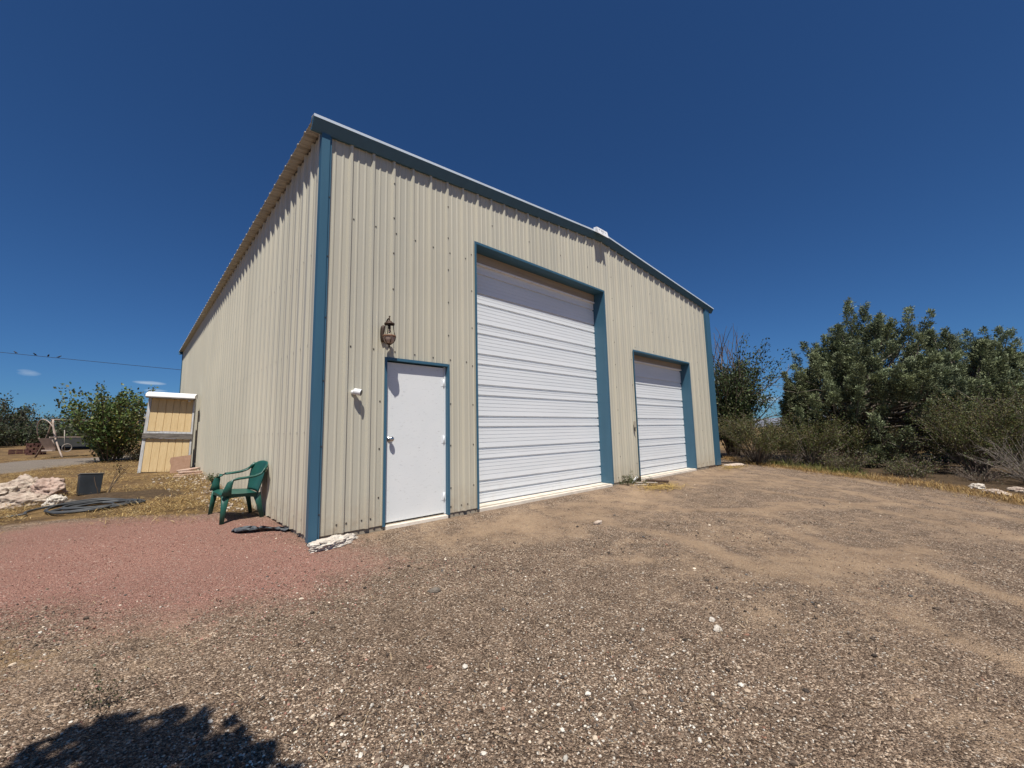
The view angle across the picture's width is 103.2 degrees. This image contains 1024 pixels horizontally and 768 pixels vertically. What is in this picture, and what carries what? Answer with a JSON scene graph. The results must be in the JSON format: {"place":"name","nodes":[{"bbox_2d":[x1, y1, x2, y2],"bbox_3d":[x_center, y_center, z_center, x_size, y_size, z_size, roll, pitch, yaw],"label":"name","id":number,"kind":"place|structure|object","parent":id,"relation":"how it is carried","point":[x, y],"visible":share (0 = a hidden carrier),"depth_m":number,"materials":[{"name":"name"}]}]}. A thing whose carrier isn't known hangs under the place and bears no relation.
{"place":"outdoors","nodes":[
{"label":"outdoors","id":0,"kind":"place"},
{"bbox_2d":[1,352,179,369],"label":"power line","id":1,"kind":"object","parent":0,"point":[92,361],"visible":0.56,"depth_m":39.97,"materials":[{"name":"black metal"}]},
{"bbox_2d":[160,415,832,431],"bbox_3d":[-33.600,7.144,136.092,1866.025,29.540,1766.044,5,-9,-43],"label":"hills","id":2,"kind":"structure","parent":0,"point":[770,420],"depth_m":732.16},
{"bbox_2d":[0,427,1023,767],"bbox_3d":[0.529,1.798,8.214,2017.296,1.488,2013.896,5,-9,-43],"label":"ground","id":3,"kind":"structure","parent":0,"point":[776,563],"depth_m":2.89,"materials":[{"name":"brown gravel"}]},
{"bbox_2d":[0,506,14,511],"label":"boulder","id":4,"kind":"object","parent":3,"relation":"on","point":[3,507],"visible":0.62,"depth_m":6.52,"materials":[{"name":"stone"}]},
{"bbox_2d":[0,422,16,445],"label":"desert shrub","id":5,"kind":"object","parent":3,"relation":"on","point":[6,436],"visible":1,"depth_m":26.97,"materials":[{"name":"green plant"}]},
{"bbox_2d":[0,483,26,495],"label":"boulder","id":6,"kind":"object","parent":3,"relation":"on","point":[6,488],"visible":0.41,"depth_m":7.36,"materials":[{"name":"stone"}]},
{"bbox_2d":[8,449,27,453],"bbox_3d":[-24.432,3.360,20.140,0.259,0.230,0.704,-7,-9,41],"label":"brick pile","id":7,"kind":"object","parent":3,"relation":"on","point":[18,451],"visible":0.84,"depth_m":20.01,"materials":[{"name":"red brick"}]},
{"bbox_2d":[0,390,44,430],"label":"desert shrub","id":8,"kind":"object","parent":3,"relation":"on","point":[22,416],"visible":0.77,"depth_m":30.35,"materials":[{"name":"green plant"}]},
{"bbox_2d":[6,474,38,492],"bbox_3d":[-9.375,1.979,7.832,0.603,0.492,0.671,-6,-8,35],"label":"boulder","id":9,"kind":"object","parent":3,"relation":"on","point":[25,481],"visible":0.26,"depth_m":7.70,"materials":[{"name":"stone"}]},
{"bbox_2d":[0,492,48,507],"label":"boulder","id":10,"kind":"object","parent":3,"relation":"on","point":[19,499],"visible":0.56,"depth_m":6.84,"materials":[{"name":"stone"}]},
{"bbox_2d":[0,421,68,446],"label":"desert shrub","id":11,"kind":"object","parent":3,"relation":"on","point":[21,440],"visible":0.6,"depth_m":29.43,"materials":[{"name":"green plant"}]},
{"bbox_2d":[25,443,46,454],"bbox_3d":[-23.277,3.177,19.861,0.676,0.560,0.676,-5,-8,29],"label":"brick pile","id":12,"kind":"object","parent":3,"relation":"on","point":[32,450],"visible":0.75,"depth_m":19.61,"materials":[{"name":"red brick"}]},
{"bbox_2d":[5,403,73,441],"bbox_3d":[-42.011,3.561,36.267,5.293,3.706,4.855,5,-9,-43],"label":"desert shrub","id":13,"kind":"object","parent":3,"relation":"on","point":[46,422],"visible":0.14,"depth_m":36.01,"materials":[{"name":"green plant"}]},
{"bbox_2d":[30,477,68,495],"bbox_3d":[-8.818,1.998,7.737,0.629,0.443,0.498,-3,-7,12],"label":"boulder","id":14,"kind":"object","parent":3,"relation":"on","point":[49,486],"visible":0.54,"depth_m":7.63,"materials":[{"name":"stone"}]},
{"bbox_2d":[41,494,67,506],"bbox_3d":[-7.719,1.979,6.868,0.240,0.232,0.335,-5,-8,29],"label":"boulder","id":15,"kind":"object","parent":3,"relation":"on","point":[54,499],"visible":0.59,"depth_m":6.81,"materials":[{"name":"stone"}]},
{"bbox_2d":[23,425,85,438],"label":"desert shrub","id":16,"kind":"object","parent":3,"relation":"on","point":[67,432],"visible":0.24,"depth_m":31.29,"materials":[{"name":"green plant"}]},
{"bbox_2d":[31,410,94,428],"bbox_3d":[-42.037,3.973,38.342,4.677,3.304,4.907,0,-7,-8],"label":"desert shrub","id":17,"kind":"object","parent":3,"relation":"on","point":[58,420],"visible":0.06,"depth_m":37.66,"materials":[{"name":"green plant"}]},
{"bbox_2d":[35,419,96,457],"bbox_3d":[-19.898,2.493,18.669,1.711,1.709,2.671,-3,-7,13],"label":"swing bench","id":18,"kind":"object","parent":3,"relation":"on","point":[64,442],"visible":0.65,"depth_m":17.80,"materials":[{"name":"metal"}]},
{"bbox_2d":[1,498,145,518],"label":"hose coil","id":19,"kind":"object","parent":3,"relation":"on","point":[71,507],"visible":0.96,"depth_m":6.53,"materials":[{"name":"black rubber"}]},
{"bbox_2d":[76,473,103,495],"bbox_3d":[-8.273,1.966,7.949,0.340,0.412,0.340,-16,-18,36],"label":"plastic bin","id":20,"kind":"object","parent":3,"relation":"on","point":[86,484],"visible":0.87,"depth_m":7.84,"materials":[{"name":"black plastic"}]},
{"bbox_2d":[53,380,158,461],"bbox_3d":[-15.084,1.411,15.569,3.603,3.214,2.920,-2,-7,6],"label":"leafy bush","id":21,"kind":"object","parent":3,"relation":"on","point":[109,433],"visible":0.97,"depth_m":15.18,"materials":[{"name":"green plant"}]},
{"bbox_2d":[70,664,155,716],"bbox_3d":[-2.060,1.553,2.088,0.200,0.280,0.307,-2,-7,8],"label":"plant","id":22,"kind":"object","parent":3,"relation":"on","point":[98,688],"visible":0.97,"depth_m":2.05,"materials":[{"name":"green plant"}]},
{"bbox_2d":[94,463,132,493],"bbox_3d":[-7.921,1.851,8.053,0.314,0.603,0.570,-2,-7,3],"label":"dead stalk","id":23,"kind":"object","parent":3,"relation":"on","point":[116,480],"visible":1,"depth_m":8.16,"materials":[{"name":"brown plant"}]},
{"bbox_2d":[117,443,141,460],"bbox_3d":[-14.522,2.591,15.907,1.622,1.098,1.609,5,-9,-43],"label":"brush","id":24,"kind":"object","parent":3,"relation":"on","point":[136,455],"visible":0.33,"depth_m":15.55,"materials":[{"name":"green plant"}]},
{"bbox_2d":[0,454,264,533],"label":"straw","id":25,"kind":"object","parent":3,"relation":"on","point":[144,506],"visible":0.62,"depth_m":7.41,"materials":[{"name":"beige plant"}]},
{"bbox_2d":[133,422,159,440],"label":"desert shrub","id":26,"kind":"object","parent":3,"relation":"on","point":[140,436],"visible":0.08,"depth_m":45.86,"materials":[{"name":"green plant"}]},
{"bbox_2d":[137,392,197,472],"bbox_3d":[-10.225,1.431,12.086,1.220,2.360,0.379,5,-11,-27],"label":"small wooden shed","id":27,"kind":"object","parent":3,"relation":"on","point":[173,414],"visible":0.89,"depth_m":12.09,"materials":[{"name":"yellow wood"}]},
{"bbox_2d":[170,455,191,472],"bbox_3d":[-9.620,2.319,11.764,0.510,0.520,0.021,1,-24,-21],"label":"brown board","id":28,"kind":"object","parent":3,"relation":"on","point":[180,462],"visible":0.85,"depth_m":11.76,"materials":[{"name":"brown wood"}]},
{"bbox_2d":[174,472,202,475],"bbox_3d":[-8.794,2.457,11.048,0.418,0.050,0.688,-6,-8,35],"label":"flagstone","id":29,"kind":"object","parent":3,"relation":"on","point":[181,474],"visible":0.51,"depth_m":10.94,"materials":[{"name":"beige stone"}]},
{"bbox_2d":[178,470,201,472],"bbox_3d":[-8.830,2.425,11.202,0.431,0.072,0.664,1,-7,-17],"label":"flagstone","id":30,"kind":"object","parent":29,"relation":"on","point":[199,471],"visible":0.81,"depth_m":11.02,"materials":[{"name":"beige stone"}]},
{"bbox_2d":[177,467,199,471],"bbox_3d":[-9.162,2.423,11.511,0.353,0.045,0.531,-7,-3,41],"label":"flagstone","id":31,"kind":"object","parent":30,"relation":"on","point":[189,469],"visible":0.9,"depth_m":11.43,"materials":[{"name":"beige stone"}]},
{"bbox_2d":[151,475,246,513],"bbox_3d":[-6.816,2.194,8.487,1.287,0.230,7.383,5,-9,-43],"label":"rubble","id":32,"kind":"object","parent":3,"relation":"on","point":[206,492],"visible":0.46,"depth_m":8.22,"materials":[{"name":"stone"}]},
{"bbox_2d":[205,473,218,483],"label":"weed","id":33,"kind":"object","parent":3,"relation":"on","point":[211,477],"visible":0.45,"depth_m":9.05,"materials":[{"name":"green plant"}]},
{"bbox_2d":[208,460,267,524],"bbox_3d":[-3.957,1.545,5.912,0.614,0.805,0.614,-1,-5,39],"label":"plastic chair","id":34,"kind":"object","parent":3,"relation":"on","point":[255,477],"visible":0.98,"depth_m":5.89,"materials":[{"name":"green plastic"}]},
{"bbox_2d":[231,526,288,531],"bbox_3d":[-3.187,1.850,5.194,0.809,0.081,0.228,-1,-7,-3],"label":"log","id":35,"kind":"object","parent":3,"relation":"on","point":[249,528],"visible":0.93,"depth_m":5.17,"materials":[{"name":"grey wood"}]},
{"bbox_2d":[307,533,357,552],"bbox_3d":[-2.002,1.792,4.635,0.248,0.132,0.660,-5,-8,28],"label":"limestone slab","id":36,"kind":"object","parent":3,"relation":"on","point":[330,542],"depth_m":4.51,"materials":[{"name":"white stone"}]},
{"bbox_2d":[427,587,440,592],"bbox_3d":[-0.655,1.732,3.413,0.117,0.042,0.061,1,-7,-20],"label":"stone","id":37,"kind":"object","parent":3,"relation":"on","point":[435,590],"visible":1,"depth_m":3.40,"materials":[{"name":"grey stone"}]},
{"bbox_2d":[179,113,720,543],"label":"metal garage","id":38,"kind":"structure","parent":3,"relation":"on","point":[533,353],"depth_m":6.65,"materials":[{"name":"beige paint"}]},
{"bbox_2d":[351,388,362,395],"bbox_3d":[-1.954,0.102,5.094,0.153,0.098,0.096,-2,-7,9],"label":"security camera","id":39,"kind":"object","parent":38,"relation":"attached to","point":[356,391],"visible":1,"depth_m":5.06,"materials":[{"name":"white plastic"}]},
{"bbox_2d":[380,316,395,347],"bbox_3d":[-1.649,-0.682,5.375,0.172,0.434,0.282,5,-9,-43],"label":"wall lantern","id":40,"kind":"object","parent":38,"relation":"attached to","point":[387,335],"depth_m":5.30,"materials":[{"name":"brown metal"}]},
{"bbox_2d":[382,357,449,529],"bbox_3d":[-1.332,0.859,5.682,1.039,2.384,0.170,5,-9,-43],"label":"entry door","id":41,"kind":"structure","parent":38,"relation":"in","point":[416,437],"depth_m":5.68,"materials":[{"name":"white metal"}]},
{"bbox_2d":[474,241,613,511],"bbox_3d":[0.681,0.003,7.860,3.749,4.506,0.344,5,-9,-43],"label":"garage door","id":42,"kind":"structure","parent":38,"relation":"in","point":[543,413],"depth_m":7.85,"materials":[{"name":"white metal"}]},
{"bbox_2d":[632,350,696,480],"bbox_3d":[4.027,0.907,10.899,3.195,3.279,0.344,5,-9,-43],"label":"garage door","id":43,"kind":"structure","parent":38,"relation":"in","point":[662,385],"depth_m":11.17,"materials":[{"name":"white metal"}]},
{"bbox_2d":[593,520,601,524],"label":"stone","id":44,"kind":"object","parent":3,"relation":"on","point":[597,522],"visible":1,"depth_m":5.62,"materials":[{"name":"stone"}]},
{"bbox_2d":[619,471,637,484],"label":"weed","id":45,"kind":"object","parent":3,"relation":"on","point":[628,479],"visible":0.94,"depth_m":8.94,"materials":[{"name":"green plant"}]},
{"bbox_2d":[628,476,647,483],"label":"weed","id":46,"kind":"object","parent":3,"relation":"on","point":[636,481],"visible":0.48,"depth_m":9.11,"materials":[{"name":"green plant"}]},
{"bbox_2d":[645,479,668,482],"bbox_3d":[3.341,2.233,9.350,0.502,0.045,0.160,-3,-7,23],"label":"plank","id":47,"kind":"object","parent":3,"relation":"on","point":[654,480],"visible":0.87,"depth_m":9.28,"materials":[{"name":"brown wood"}]},
{"bbox_2d":[630,464,750,495],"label":"straw litter","id":48,"kind":"object","parent":3,"relation":"on","point":[661,486],"visible":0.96,"depth_m":8.79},
{"bbox_2d":[713,624,721,631],"bbox_3d":[1.452,1.728,2.871,0.081,0.034,0.053,5,-9,-43],"label":"pebble","id":49,"kind":"object","parent":3,"relation":"on","point":[716,628],"visible":1,"depth_m":2.86,"materials":[{"name":"stone"}]},
{"bbox_2d":[724,463,743,465],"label":"concrete block","id":50,"kind":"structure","parent":3,"relation":"on","point":[735,464],"depth_m":12.96,"materials":[{"name":"concrete"}]},
{"bbox_2d":[728,438,768,462],"bbox_3d":[8.542,2.417,14.496,1.696,1.000,1.529,5,-9,-43],"label":"dry brush","id":51,"kind":"object","parent":3,"relation":"on","point":[744,459],"visible":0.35,"depth_m":14.51,"materials":[{"name":"green plant"}]},
{"bbox_2d":[712,326,791,457],"bbox_3d":[9.175,0.267,17.334,5.030,5.773,4.193,-2,-7,9],"label":"leafy tree","id":52,"kind":"object","parent":3,"relation":"on","point":[736,387],"visible":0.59,"depth_m":16.52,"materials":[{"name":"green plant"}]},
{"bbox_2d":[717,401,809,464],"bbox_3d":[8.409,1.731,13.942,2.662,2.160,2.970,5,-9,-43],"label":"creosote bush","id":53,"kind":"object","parent":3,"relation":"on","point":[765,447],"visible":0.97,"depth_m":13.74,"materials":[{"name":"green plant"}]},
{"bbox_2d":[763,445,812,464],"bbox_3d":[9.274,2.338,13.627,1.430,0.949,1.567,1,-7,-19],"label":"dry brush","id":54,"kind":"object","parent":3,"relation":"on","point":[788,459],"visible":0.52,"depth_m":13.57,"materials":[{"name":"green plant"}]},
{"bbox_2d":[755,405,863,464],"bbox_3d":[9.919,1.615,13.556,2.607,2.253,3.168,-1,-7,1],"label":"creosote bush","id":55,"kind":"object","parent":3,"relation":"on","point":[827,440],"visible":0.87,"depth_m":13.23,"materials":[{"name":"green plant"}]},
{"bbox_2d":[816,445,878,471],"bbox_3d":[9.931,2.222,11.964,1.658,0.866,1.649,-1,-7,-4],"label":"dry brush","id":56,"kind":"object","parent":3,"relation":"on","point":[837,461],"visible":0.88,"depth_m":11.84,"materials":[{"name":"green plant"}]},
{"bbox_2d":[792,407,912,465],"bbox_3d":[10.880,1.767,13.180,2.418,1.906,2.710,-1,-7,-4],"label":"creosote bush","id":57,"kind":"object","parent":3,"relation":"on","point":[858,435],"visible":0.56,"depth_m":12.88,"materials":[{"name":"green plant"}]},
{"bbox_2d":[776,296,1005,465],"bbox_3d":[12.698,0.064,14.258,5.546,6.569,6.164,5,-9,-43],"label":"juniper tree","id":58,"kind":"object","parent":3,"relation":"on","point":[850,372],"visible":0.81,"depth_m":13.41,"materials":[{"name":"green plant"}]},
{"bbox_2d":[865,422,942,465],"bbox_3d":[12.312,1.952,13.097,2.586,1.526,2.336,5,-9,-43],"label":"dry brush","id":59,"kind":"object","parent":3,"relation":"on","point":[915,450],"visible":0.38,"depth_m":12.74,"materials":[{"name":"green plant"}]},
{"bbox_2d":[873,449,950,478],"bbox_3d":[10.475,2.139,10.736,1.349,0.835,1.398,-3,-7,18],"label":"dry brush","id":60,"kind":"object","parent":3,"relation":"on","point":[907,470],"visible":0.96,"depth_m":10.60,"materials":[{"name":"green plant"}]},
{"bbox_2d":[883,325,1023,464],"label":"juniper tree","id":61,"kind":"object","parent":3,"relation":"on","point":[995,370],"visible":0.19,"depth_m":13.75,"materials":[{"name":"green plant"}]},
{"bbox_2d":[890,381,1023,474],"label":"creosote bush","id":62,"kind":"object","parent":3,"relation":"on","point":[958,426],"visible":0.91,"depth_m":10.74,"materials":[{"name":"green plant"}]},
{"bbox_2d":[916,325,1023,460],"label":"juniper tree","id":63,"kind":"object","parent":3,"relation":"on","point":[1015,356],"visible":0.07,"depth_m":15.08,"materials":[{"name":"green plant"}]},
{"bbox_2d":[968,483,984,488],"bbox_3d":[10.106,2.214,8.823,0.465,0.120,0.274,5,-9,-43],"label":"verge rock","id":64,"kind":"object","parent":3,"relation":"on","point":[976,485],"visible":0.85,"depth_m":8.75,"materials":[{"name":"stone"}]},
{"bbox_2d":[943,456,1015,481],"bbox_3d":[11.252,2.126,9.791,1.256,0.806,1.188,5,-9,-43],"label":"dry brush","id":65,"kind":"object","parent":3,"relation":"on","point":[984,475],"visible":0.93,"depth_m":9.74,"materials":[{"name":"green plant"}]},
{"bbox_2d":[951,375,1023,471],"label":"creosote bush","id":66,"kind":"object","parent":3,"relation":"on","point":[1018,419],"visible":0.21,"depth_m":10.55,"materials":[{"name":"green plant"}]},
{"bbox_2d":[954,421,1023,481],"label":"dry brush","id":67,"kind":"object","parent":3,"relation":"on","point":[1021,470],"visible":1,"depth_m":9.33,"materials":[{"name":"brown plant"}]},
{"bbox_2d":[982,489,1010,495],"bbox_3d":[9.769,2.177,8.176,0.322,0.102,0.552,-3,-7,18],"label":"verge rock","id":68,"kind":"object","parent":3,"relation":"on","point":[992,491],"visible":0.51,"depth_m":8.16,"materials":[{"name":"stone"}]},
{"bbox_2d":[1006,487,1023,492],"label":"verge rock","id":69,"kind":"object","parent":3,"relation":"on","point":[1014,489],"visible":0.87,"depth_m":8.39,"materials":[{"name":"stone"}]},
{"bbox_2d":[0,0,1023,428],"label":"sky","id":70,"kind":"structure","parent":0,"point":[779,162],"materials":[{"name":"blue"}]},
{"bbox_2d":[725,456,1023,505],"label":"verge grass","id":71,"kind":"structure","parent":0,"point":[871,476],"depth_m":10.01,"materials":[{"name":"plant"}]}
]}

